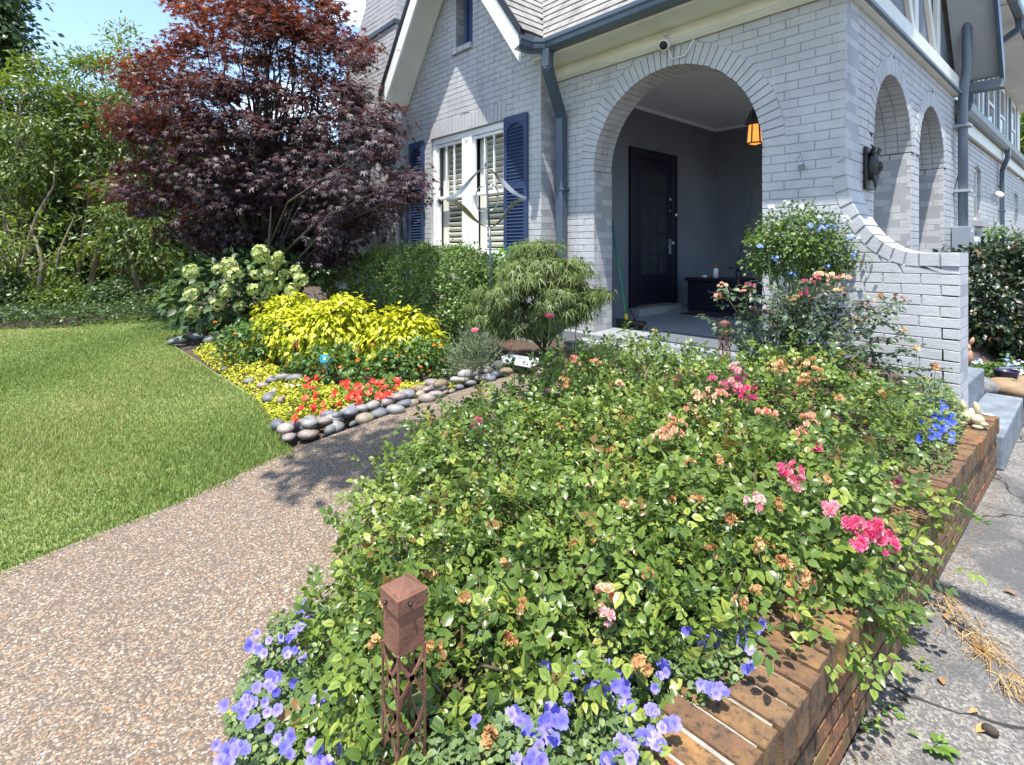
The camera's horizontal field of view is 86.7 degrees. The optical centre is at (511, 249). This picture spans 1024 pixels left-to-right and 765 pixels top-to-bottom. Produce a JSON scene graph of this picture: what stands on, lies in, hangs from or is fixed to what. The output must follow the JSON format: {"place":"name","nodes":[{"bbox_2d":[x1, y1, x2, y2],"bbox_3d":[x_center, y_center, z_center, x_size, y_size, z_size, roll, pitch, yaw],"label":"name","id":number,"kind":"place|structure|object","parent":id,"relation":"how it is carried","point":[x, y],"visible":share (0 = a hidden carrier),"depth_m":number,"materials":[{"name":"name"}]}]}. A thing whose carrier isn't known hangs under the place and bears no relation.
{"place":"outdoors","nodes":[
{"label":"outdoors","id":0,"kind":"place"},
{"bbox_2d":[0,0,64,119],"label":"background tree","id":1,"kind":"object","parent":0,"point":[14,27],"visible":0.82,"depth_m":16.11,"materials":[{"name":"green plant"}]},
{"bbox_2d":[0,311,298,581],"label":"lawn","id":2,"kind":"structure","parent":0,"point":[46,530],"depth_m":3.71,"materials":[{"name":"green plant"}]},
{"bbox_2d":[0,349,666,764],"bbox_3d":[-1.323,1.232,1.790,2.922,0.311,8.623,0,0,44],"label":"path","id":3,"kind":"structure","parent":0,"point":[154,551],"depth_m":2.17,"materials":[{"name":"grey gravel"}]},
{"bbox_2d":[6,383,494,756],"bbox_3d":[-0.492,1.257,2.499,3.810,0.254,2.868,0,0,-42],"label":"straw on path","id":4,"kind":"object","parent":3,"relation":"on","point":[192,584],"visible":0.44,"depth_m":2.23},
{"bbox_2d":[0,265,1023,764],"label":"ground","id":5,"kind":"structure","parent":0,"point":[522,349],"depth_m":6.04,"materials":[{"name":"brown soil"}]},
{"bbox_2d":[0,268,50,309],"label":"bush","id":6,"kind":"object","parent":5,"relation":"on","point":[8,292],"visible":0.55,"depth_m":12.23,"materials":[{"name":"green plant"}]},
{"bbox_2d":[7,271,93,312],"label":"bush","id":7,"kind":"object","parent":5,"relation":"on","point":[61,292],"visible":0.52,"depth_m":11.99,"materials":[{"name":"green plant"}]},
{"bbox_2d":[0,41,104,280],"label":"tree","id":8,"kind":"object","parent":5,"relation":"on","point":[29,179],"visible":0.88,"depth_m":13.45,"materials":[{"name":"green plant"}]},
{"bbox_2d":[0,188,113,308],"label":"tree","id":9,"kind":"object","parent":5,"relation":"on","point":[7,262],"visible":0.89,"depth_m":12.48,"materials":[{"name":"green plant"}]},
{"bbox_2d":[0,90,121,286],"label":"background tree","id":10,"kind":"object","parent":5,"relation":"on","point":[62,200],"visible":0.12,"depth_m":17.60,"materials":[{"name":"green plant"}]},
{"bbox_2d":[0,295,167,328],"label":"ivy","id":11,"kind":"object","parent":5,"relation":"on","point":[17,312],"visible":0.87,"depth_m":10.15,"materials":[{"name":"green plant"}]},
{"bbox_2d":[5,39,176,292],"bbox_3d":[-11.126,-2.109,14.485,5.392,7.035,3.298,0,0,32],"label":"tree","id":12,"kind":"object","parent":5,"relation":"on","point":[92,137],"visible":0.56,"depth_m":13.83,"materials":[{"name":"green plant"}]},
{"bbox_2d":[69,273,146,311],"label":"bush","id":13,"kind":"object","parent":5,"relation":"on","point":[109,290],"visible":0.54,"depth_m":11.86,"materials":[{"name":"green plant"}]},
{"bbox_2d":[71,10,188,271],"bbox_3d":[-11.302,-2.818,16.005,3.194,8.220,4.080,0,0,-42],"label":"tree","id":14,"kind":"object","parent":5,"relation":"on","point":[120,38],"visible":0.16,"depth_m":15.74,"materials":[{"name":"green plant"}]},
{"bbox_2d":[62,167,208,304],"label":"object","id":15,"kind":"object","parent":5,"relation":"on","point":[134,262],"visible":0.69,"depth_m":12.68,"materials":[{"name":"green plant"}]},
{"bbox_2d":[56,110,236,288],"bbox_3d":[-12.695,-2.006,19.365,8.130,7.016,5.314,0,0,5],"label":"background tree","id":16,"kind":"object","parent":5,"relation":"on","point":[105,274],"visible":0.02,"depth_m":18.30,"materials":[{"name":"green plant"}]},
{"bbox_2d":[139,275,203,314],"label":"bush","id":17,"kind":"object","parent":5,"relation":"on","point":[171,305],"visible":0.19,"depth_m":10.71,"materials":[{"name":"green plant"}]},
{"bbox_2d":[32,118,328,272],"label":"woods","id":18,"kind":"object","parent":5,"relation":"on","point":[87,251],"depth_m":24.26,"materials":[{"name":"green plant"}]},
{"bbox_2d":[166,316,201,335],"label":"hosta","id":19,"kind":"object","parent":5,"relation":"on","point":[173,326],"visible":0.33,"depth_m":7.68,"materials":[{"name":"green plant"}]},
{"bbox_2d":[198,311,231,331],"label":"hosta","id":20,"kind":"object","parent":5,"relation":"on","point":[218,328],"visible":0.32,"depth_m":7.68,"materials":[{"name":"green plant"}]},
{"bbox_2d":[146,238,326,339],"bbox_3d":[-3.883,0.521,7.647,2.605,1.496,1.724,0,0,4],"label":"hydrangea","id":21,"kind":"object","parent":5,"relation":"on","point":[231,269],"visible":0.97,"depth_m":7.25,"materials":[{"name":"green plant"}]},
{"bbox_2d":[193,341,291,422],"bbox_3d":[-2.719,1.226,5.661,0.612,0.178,3.824,0,0,-39],"label":"creeping jenny","id":22,"kind":"object","parent":5,"relation":"on","point":[259,370],"visible":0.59,"depth_m":5.43,"materials":[{"name":"yellow plant"}]},
{"bbox_2d":[197,314,290,368],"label":"lantana","id":23,"kind":"object","parent":5,"relation":"on","point":[242,334],"visible":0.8,"depth_m":5.78,"materials":[{"name":"green plant"}]},
{"bbox_2d":[68,0,442,308],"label":"japanese maple","id":24,"kind":"object","parent":5,"relation":"on","point":[268,203],"visible":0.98,"depth_m":7.59,"materials":[{"name":"purple plant"}]},
{"bbox_2d":[174,137,336,286],"bbox_3d":[-7.041,-1.071,17.331,8.283,5.536,5.617,0,0,4],"label":"background tree","id":25,"kind":"object","parent":5,"relation":"on","point":[309,273],"depth_m":16.17,"materials":[{"name":"green plant"}]},
{"bbox_2d":[243,304,319,364],"bbox_3d":[-2.524,0.947,6.092,0.846,0.681,1.185,0,0,-42],"label":"coleus","id":26,"kind":"object","parent":5,"relation":"on","point":[275,337],"visible":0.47,"depth_m":5.83,"materials":[{"name":"yellow plant"}]},
{"bbox_2d":[249,287,330,337],"bbox_3d":[-2.737,0.852,6.725,1.163,0.812,0.944,0,0,4],"label":"coleus","id":27,"kind":"object","parent":5,"relation":"on","point":[292,300],"visible":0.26,"depth_m":6.54,"materials":[{"name":"yellow plant"}]},
{"bbox_2d":[279,374,329,423],"bbox_3d":[-1.677,1.198,4.422,0.402,0.243,1.462,0,0,-15],"label":"begonia","id":28,"kind":"object","parent":5,"relation":"on","point":[305,397],"visible":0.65,"depth_m":4.30,"materials":[{"name":"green plant"}]},
{"bbox_2d":[259,377,355,431],"bbox_3d":[-1.667,1.217,4.521,0.704,0.188,1.303,0,0,-42],"label":"creeping jenny","id":29,"kind":"object","parent":5,"relation":"on","point":[327,389],"visible":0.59,"depth_m":4.42,"materials":[{"name":"yellow plant"}]},
{"bbox_2d":[319,354,333,375],"bbox_3d":[-1.738,1.138,5.050,0.162,0.332,0.164,0,0,-42],"label":"mushroom ornament","id":30,"kind":"object","parent":5,"relation":"on","point":[323,356],"visible":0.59,"depth_m":5.02,"materials":[{"name":"blue ceramic"}]},
{"bbox_2d":[268,339,392,390],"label":"lantana","id":31,"kind":"object","parent":5,"relation":"on","point":[355,367],"visible":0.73,"depth_m":4.99,"materials":[{"name":"green plant"}]},
{"bbox_2d":[274,291,387,370],"bbox_3d":[-1.845,0.854,5.799,1.152,0.836,1.270,0,0,-42],"label":"coleus","id":32,"kind":"object","parent":5,"relation":"on","point":[327,328],"visible":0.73,"depth_m":5.53,"materials":[{"name":"yellow plant"}]},
{"bbox_2d":[323,373,374,407],"bbox_3d":[-1.352,1.171,4.515,0.425,0.212,1.057,0,0,-20],"label":"begonia","id":33,"kind":"object","parent":5,"relation":"on","point":[359,397],"visible":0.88,"depth_m":4.39,"materials":[{"name":"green plant"}]},
{"bbox_2d":[167,328,542,441],"bbox_3d":[-2.314,1.168,6.174,2.264,0.300,5.481,0,0,-42],"label":"stone edging","id":34,"kind":"object","parent":5,"relation":"on","point":[370,411],"visible":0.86,"depth_m":4.21,"materials":[{"name":"grey stone"}]},
{"bbox_2d":[501,354,538,367],"bbox_3d":[0.071,1.021,5.006,0.307,0.075,0.195,0,0,24],"label":"splash block","id":35,"kind":"object","parent":34,"relation":"on","point":[519,360],"depth_m":4.98,"materials":[{"name":"white concrete"}]},
{"bbox_2d":[364,372,406,402],"bbox_3d":[-1.062,1.148,4.579,0.364,0.232,1.015,0,0,-13],"label":"begonia","id":36,"kind":"object","parent":5,"relation":"on","point":[379,395],"visible":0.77,"depth_m":4.46,"materials":[{"name":"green plant"}]},
{"bbox_2d":[352,301,450,366],"bbox_3d":[-1.185,0.900,5.702,1.094,0.717,1.055,0,0,-5],"label":"coleus","id":37,"kind":"object","parent":5,"relation":"on","point":[424,322],"visible":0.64,"depth_m":5.43,"materials":[{"name":"yellow plant"}]},
{"bbox_2d":[314,236,502,350],"bbox_3d":[-1.692,0.501,7.458,0.872,1.344,4.964,0,0,-42],"label":"boxwood hedge","id":38,"kind":"object","parent":5,"relation":"on","point":[469,267],"visible":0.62,"depth_m":6.49,"materials":[{"name":"green plant"}]},
{"bbox_2d":[361,326,458,381],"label":"lantana","id":39,"kind":"object","parent":5,"relation":"on","point":[411,360],"visible":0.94,"depth_m":5.01,"materials":[{"name":"green plant"}]},
{"bbox_2d":[391,378,474,403],"bbox_3d":[-0.653,1.172,4.761,1.102,0.132,0.539,0,0,-42],"label":"creeping jenny","id":40,"kind":"object","parent":5,"relation":"on","point":[409,384],"visible":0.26,"depth_m":4.64,"materials":[{"name":"yellow plant"}]},
{"bbox_2d":[435,322,507,379],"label":"lavender","id":41,"kind":"object","parent":5,"relation":"on","point":[456,354],"visible":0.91,"depth_m":4.89,"materials":[{"name":"green plant"}]},
{"bbox_2d":[471,328,479,378],"bbox_3d":[-0.312,0.921,4.696,0.087,0.493,0.130,0,0,4],"label":"zinnia","id":42,"kind":"object","parent":5,"relation":"on","point":[474,329],"visible":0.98,"depth_m":4.70,"materials":[{"name":"pink plant"}]},
{"bbox_2d":[446,162,525,361],"bbox_3d":[-0.262,0.124,5.450,0.811,2.018,0.072,0,0,1],"label":"wind spinner","id":43,"kind":"object","parent":5,"relation":"on","point":[466,211],"visible":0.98,"depth_m":5.44,"materials":[{"name":"silver metal"}]},
{"bbox_2d":[488,243,510,267],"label":"window plant","id":44,"kind":"object","parent":5,"relation":"on","point":[501,251],"depth_m":6.58,"materials":[{"name":"green plant"}]},
{"bbox_2d":[502,344,522,393],"bbox_3d":[-0.006,0.938,4.005,0.189,0.495,0.194,0,0,14],"label":"zinnia","id":45,"kind":"object","parent":5,"relation":"on","point":[513,368],"visible":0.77,"depth_m":4.00,"materials":[{"name":"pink plant"}]},
{"bbox_2d":[451,235,618,357],"bbox_3d":[0.213,0.494,5.378,1.436,1.338,1.455,0,0,-42],"label":"laceleaf maple","id":46,"kind":"object","parent":5,"relation":"on","point":[530,269],"visible":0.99,"depth_m":5.08,"materials":[{"name":"green plant"}]},
{"bbox_2d":[539,313,553,415],"bbox_3d":[0.223,0.813,3.754,0.138,0.750,0.139,0,0,-42],"label":"zinnia","id":47,"kind":"object","parent":5,"relation":"on","point":[549,315],"visible":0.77,"depth_m":3.75,"materials":[{"name":"pink plant"}]},
{"bbox_2d":[335,0,1023,406],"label":"house","id":48,"kind":"structure","parent":5,"relation":"on","point":[581,126],"depth_m":6.50,"materials":[{"name":"grey brick"}]},
{"bbox_2d":[428,122,504,257],"bbox_3d":[-0.558,-0.780,7.619,0.355,1.760,1.920,0,0,-42],"label":"window","id":49,"kind":"structure","parent":48,"relation":"in","point":[464,153],"depth_m":7.55,"materials":[{"name":"white paint"}]},
{"bbox_2d":[464,0,472,43],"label":"attic window","id":50,"kind":"structure","parent":48,"relation":"in","point":[468,4],"depth_m":7.67,"materials":[{"name":"blue glass"}]},
{"bbox_2d":[612,219,646,329],"bbox_3d":[1.360,0.270,6.371,0.105,1.298,0.508,0,0,-42],"label":"push broom","id":51,"kind":"object","parent":48,"relation":"on","point":[634,323],"visible":0.82,"depth_m":6.39,"materials":[{"name":"black paint"}]},
{"bbox_2d":[627,146,687,316],"bbox_3d":[2.076,-0.244,7.646,1.230,2.312,0.200,0,0,-42],"label":"door","id":52,"kind":"structure","parent":48,"relation":"in","point":[652,174],"depth_m":7.63,"materials":[{"name":"blue paint"}]},
{"bbox_2d":[658,33,693,59],"bbox_3d":[1.615,-2.024,5.314,0.161,0.266,0.369,0,0,-42],"label":"security camera","id":53,"kind":"object","parent":48,"relation":"attached to","point":[664,44],"visible":0.99,"depth_m":5.36,"materials":[{"name":"white plastic"}]},
{"bbox_2d":[644,331,760,351],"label":"step","id":54,"kind":"structure","parent":48,"relation":"on","point":[714,342],"depth_m":5.49,"materials":[{"name":"grey concrete"}]},
{"bbox_2d":[679,310,759,320],"bbox_3d":[2.752,0.855,7.111,0.400,0.027,1.000,0,0,-42],"label":"door mat","id":55,"kind":"object","parent":48,"relation":"on","point":[710,314],"depth_m":7.16,"materials":[{"name":"rubber"}]},
{"bbox_2d":[685,276,757,313],"bbox_3d":[2.910,0.627,7.555,0.533,0.480,0.810,0,0,-42],"label":"storage chest","id":56,"kind":"object","parent":48,"relation":"on","point":[702,291],"visible":0.64,"depth_m":7.41,"materials":[{"name":"blue paint"}]},
{"bbox_2d":[728,145,761,294],"bbox_3d":[3.422,-0.728,6.819,1.345,2.524,0.790,0,0,-42],"label":"porch swing","id":57,"kind":"object","parent":48,"relation":"hanging from","point":[758,288],"visible":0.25,"depth_m":6.54,"materials":[{"name":"blue paint"}]},
{"bbox_2d":[744,108,762,144],"bbox_3d":[2.354,-1.509,5.250,0.196,0.987,0.170,0,0,-42],"label":"porch lantern","id":58,"kind":"object","parent":48,"relation":"hanging from","point":[753,136],"visible":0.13,"depth_m":5.20,"materials":[{"name":"orange glass"}]},
{"bbox_2d":[797,155,804,169],"bbox_3d":[2.397,-0.728,4.497,0.031,0.126,0.075,0,0,-42],"label":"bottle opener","id":59,"kind":"object","parent":48,"relation":"attached to","point":[800,163],"visible":1,"depth_m":4.51,"materials":[{"name":"metal"}]},
{"bbox_2d":[864,144,882,190],"bbox_3d":[3.065,-0.692,4.580,0.207,0.383,0.122,0,0,-42],"label":"wall mask","id":60,"kind":"object","parent":48,"relation":"attached to","point":[873,165],"depth_m":4.54,"materials":[{"name":"black metal"}]},
{"bbox_2d":[975,80,979,109],"bbox_3d":[8.459,-3.000,9.887,0.780,1.300,0.042,0,0,-42],"label":"window","id":61,"kind":"structure","parent":48,"relation":"in","point":[977,96],"depth_m":10.08,"materials":[{"name":"white paint"}]},
{"bbox_2d":[973,168,987,227],"bbox_3d":[7.277,-0.830,8.494,0.780,0.940,0.190,0,0,-42],"label":"window","id":62,"kind":"structure","parent":48,"relation":"in","point":[977,223],"depth_m":8.69,"materials":[{"name":"beige paint"}]},
{"bbox_2d":[988,77,994,124],"bbox_3d":[9.835,-3.000,11.123,0.880,1.300,0.042,0,0,-42],"label":"window","id":63,"kind":"structure","parent":48,"relation":"in","point":[991,95],"depth_m":11.22,"materials":[{"name":"white paint"}]},
{"bbox_2d":[994,191,1003,201],"bbox_3d":[8.520,-0.938,9.482,0.116,0.196,0.178,0,0,24],"label":"security camera","id":64,"kind":"object","parent":48,"relation":"attached to","point":[998,194],"visible":1,"depth_m":9.44,"materials":[{"name":"white plastic"}]},
{"bbox_2d":[1000,89,1004,135],"bbox_3d":[11.025,-3.000,12.193,0.880,1.300,0.042,0,0,-42],"label":"window","id":65,"kind":"structure","parent":48,"relation":"in","point":[1002,92],"depth_m":12.32,"materials":[{"name":"white paint"}]},
{"bbox_2d":[1011,100,1015,146],"bbox_3d":[12.513,-3.000,13.530,0.880,1.300,0.042,0,0,-42],"label":"window","id":66,"kind":"structure","parent":48,"relation":"in","point":[1013,112],"depth_m":13.65,"materials":[{"name":"white paint"}]},
{"bbox_2d":[1013,196,1022,233],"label":"window","id":67,"kind":"structure","parent":48,"relation":"in","point":[1017,231],"depth_m":11.90,"materials":[{"name":"beige paint"}]},
{"bbox_2d":[426,356,958,764],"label":"planter soil","id":68,"kind":"structure","parent":5,"relation":"on","point":[857,427],"depth_m":2.77,"materials":[{"name":"brown soil"}]},
{"bbox_2d":[211,598,426,764],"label":"petunia","id":69,"kind":"object","parent":68,"relation":"on","point":[237,749],"visible":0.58,"depth_m":1.49,"materials":[{"name":"purple plant"}]},
{"bbox_2d":[380,573,426,764],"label":"lattice post","id":70,"kind":"object","parent":68,"relation":"on","point":[403,599],"visible":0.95,"depth_m":1.10,"materials":[{"name":"metal"}]},
{"bbox_2d":[266,495,541,764],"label":"rose bush","id":71,"kind":"object","parent":68,"relation":"on","point":[361,583],"visible":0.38,"depth_m":1.72,"materials":[{"name":"green plant"}]},
{"bbox_2d":[300,543,620,764],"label":"rose bush","id":72,"kind":"object","parent":68,"relation":"on","point":[359,730],"visible":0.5,"depth_m":1.29,"materials":[{"name":"green plant"}]},
{"bbox_2d":[319,378,674,601],"bbox_3d":[-0.038,1.013,2.751,1.951,0.706,1.680,0,0,-42],"label":"rose bush","id":73,"kind":"object","parent":68,"relation":"on","point":[406,475],"visible":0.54,"depth_m":2.55,"materials":[{"name":"green plant"}]},
{"bbox_2d":[402,616,766,764],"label":"petunia","id":74,"kind":"object","parent":68,"relation":"on","point":[622,748],"visible":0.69,"depth_m":1.15,"materials":[{"name":"purple plant"}]},
{"bbox_2d":[468,321,756,452],"bbox_3d":[0.770,0.864,3.653,1.997,0.742,1.799,0,0,-42],"label":"rose bush","id":75,"kind":"object","parent":68,"relation":"on","point":[578,376],"visible":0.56,"depth_m":3.53,"materials":[{"name":"green plant"}]},
{"bbox_2d":[380,434,868,764],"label":"rose bush","id":76,"kind":"object","parent":68,"relation":"on","point":[612,603],"visible":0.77,"depth_m":1.54,"materials":[{"name":"green plant"}]},
{"bbox_2d":[492,377,816,554],"bbox_3d":[0.768,0.949,2.773,1.633,0.559,1.530,0,0,-42],"label":"rose bush","id":77,"kind":"object","parent":68,"relation":"on","point":[664,431],"visible":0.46,"depth_m":2.55,"materials":[{"name":"green plant"}]},
{"bbox_2d":[565,393,987,700],"bbox_3d":[0.878,0.944,2.089,1.837,0.644,1.344,0,0,-42],"label":"rose bush","id":78,"kind":"object","parent":68,"relation":"on","point":[864,536],"visible":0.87,"depth_m":1.74,"materials":[{"name":"green plant"}]},
{"bbox_2d":[616,332,955,499],"bbox_3d":[1.569,0.874,3.202,2.023,0.722,1.645,0,0,-42],"label":"rose bush","id":79,"kind":"object","parent":68,"relation":"on","point":[855,391],"visible":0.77,"depth_m":2.81,"materials":[{"name":"green plant"}]},
{"bbox_2d":[733,197,882,357],"bbox_3d":[2.253,0.343,4.212,1.018,1.498,0.786,0,0,-11],"label":"plumbago","id":80,"kind":"object","parent":68,"relation":"on","point":[794,237],"visible":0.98,"depth_m":4.08,"materials":[{"name":"green plant"}]},
{"bbox_2d":[694,267,952,402],"bbox_3d":[2.042,0.592,3.680,1.586,0.948,0.820,0,0,13],"label":"tall rose","id":81,"kind":"object","parent":68,"relation":"on","point":[796,325],"visible":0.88,"depth_m":3.60,"materials":[{"name":"green plant"}]},
{"bbox_2d":[895,374,968,476],"bbox_3d":[2.434,0.958,3.164,0.347,0.282,1.713,0,0,44],"label":"petunia","id":82,"kind":"object","parent":68,"relation":"on","point":[949,417],"visible":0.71,"depth_m":2.98,"materials":[{"name":"blue plant"}]},
{"bbox_2d":[718,320,730,358],"bbox_3d":[1.686,0.856,4.294,0.079,0.601,0.079,0,0,-42],"label":"lattice post","id":83,"kind":"object","parent":5,"relation":"on","point":[725,323],"visible":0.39,"depth_m":4.29,"materials":[{"name":"metal"}]},
{"bbox_2d":[632,412,998,764],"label":"planter wall","id":84,"kind":"structure","parent":5,"relation":"on","point":[791,710],"depth_m":1.41,"materials":[{"name":"red brick"}]},
{"bbox_2d":[955,399,988,428],"bbox_3d":[2.725,0.973,3.211,0.122,0.139,0.171,0,0,-20],"label":"rabbit ornament","id":85,"kind":"object","parent":84,"relation":"on","point":[977,418],"visible":0.91,"depth_m":3.20,"materials":[{"name":"beige ceramic"}]},
{"bbox_2d":[968,337,974,363],"bbox_3d":[4.701,1.040,5.600,0.106,0.291,0.098,0,0,7],"label":"rabbit statue","id":86,"kind":"object","parent":5,"relation":"on","point":[970,353],"visible":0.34,"depth_m":5.56,"materials":[{"name":"ceramic"}]},
{"bbox_2d":[968,367,983,408],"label":"porch block","id":87,"kind":"structure","parent":5,"relation":"on","point":[975,384],"depth_m":4.25,"materials":[{"name":"grey concrete"}]},
{"bbox_2d":[930,232,1023,361],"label":"nandina","id":88,"kind":"object","parent":5,"relation":"on","point":[996,314],"visible":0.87,"depth_m":6.17,"materials":[{"name":"green plant"}]},
{"bbox_2d":[984,377,1000,393],"bbox_3d":[4.306,1.255,4.995,0.300,0.203,0.284,0,0,-23],"label":"garden rock","id":89,"kind":"object","parent":5,"relation":"on","point":[990,386],"visible":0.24,"depth_m":4.87,"materials":[{"name":"grey stone"}]},
{"bbox_2d":[968,353,1023,377],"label":"bedding plants","id":90,"kind":"object","parent":5,"relation":"on","point":[985,366],"visible":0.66,"depth_m":5.60,"materials":[{"name":"green plant"}]},
{"bbox_2d":[975,217,1023,283],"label":"rose bush","id":91,"kind":"object","parent":5,"relation":"on","point":[991,230],"visible":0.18,"depth_m":8.14,"materials":[{"name":"green plant"}]},
{"bbox_2d":[977,393,1022,469],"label":"side step","id":92,"kind":"object","parent":5,"relation":"on","point":[1007,410],"visible":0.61,"depth_m":3.94,"materials":[{"name":"grey concrete"}]},
{"bbox_2d":[990,377,1023,399],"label":"garden rock","id":93,"kind":"object","parent":5,"relation":"on","point":[1013,387],"visible":0.5,"depth_m":5.00,"materials":[{"name":"beige stone"}]},
{"bbox_2d":[992,366,1022,379],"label":"flower pot","id":94,"kind":"object","parent":93,"relation":"on","point":[1009,372],"visible":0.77,"depth_m":5.26,"materials":[{"name":"purple ceramic"}]},
{"bbox_2d":[1017,112,1023,180],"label":"tree","id":95,"kind":"object","parent":5,"relation":"on","point":[1022,133],"visible":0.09,"depth_m":24.62,"materials":[{"name":"green plant"}]},
{"bbox_2d":[0,0,1023,177],"label":"sky","id":96,"kind":"structure","parent":0,"point":[69,17],"materials":[{"name":"blue"}]},
{"bbox_2d":[840,422,1023,764],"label":"drive","id":97,"kind":"structure","parent":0,"point":[939,706],"depth_m":1.82,"materials":[{"name":"concrete"}]},
{"bbox_2d":[860,719,880,733],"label":"weed","id":98,"kind":"object","parent":97,"relation":"on","point":[868,723],"visible":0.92,"depth_m":1.58,"materials":[{"name":"green plant"}]},
{"bbox_2d":[878,700,906,719],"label":"weed","id":99,"kind":"object","parent":97,"relation":"on","point":[899,715],"visible":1,"depth_m":1.63,"materials":[{"name":"green plant"}]},
{"bbox_2d":[913,656,933,670],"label":"weed","id":100,"kind":"object","parent":97,"relation":"on","point":[927,667],"visible":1,"depth_m":1.81,"materials":[{"name":"green plant"}]},
{"bbox_2d":[848,477,1019,764],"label":"litter","id":101,"kind":"object","parent":97,"relation":"on","point":[927,634],"visible":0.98,"depth_m":1.93,"materials":[{"name":"plant"}]},
{"bbox_2d":[908,730,962,762],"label":"weed","id":102,"kind":"object","parent":97,"relation":"on","point":[942,750],"visible":1,"depth_m":1.50,"materials":[{"name":"green plant"}]},
{"bbox_2d":[923,584,1023,703],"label":"pine straw","id":103,"kind":"object","parent":97,"relation":"on","point":[971,633],"visible":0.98,"depth_m":1.89,"materials":[{"name":"beige plant"}]},
{"bbox_2d":[973,513,991,523],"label":"weed","id":104,"kind":"object","parent":97,"relation":"on","point":[977,517],"visible":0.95,"depth_m":2.81,"materials":[{"name":"green plant"}]},
{"bbox_2d":[981,723,999,737],"bbox_3d":[1.380,1.385,1.563,0.027,0.030,0.040,0,0,-42],"label":"pine cone","id":105,"kind":"object","parent":97,"relation":"on","point":[990,730],"visible":1,"depth_m":1.56,"materials":[{"name":"brown plant"}]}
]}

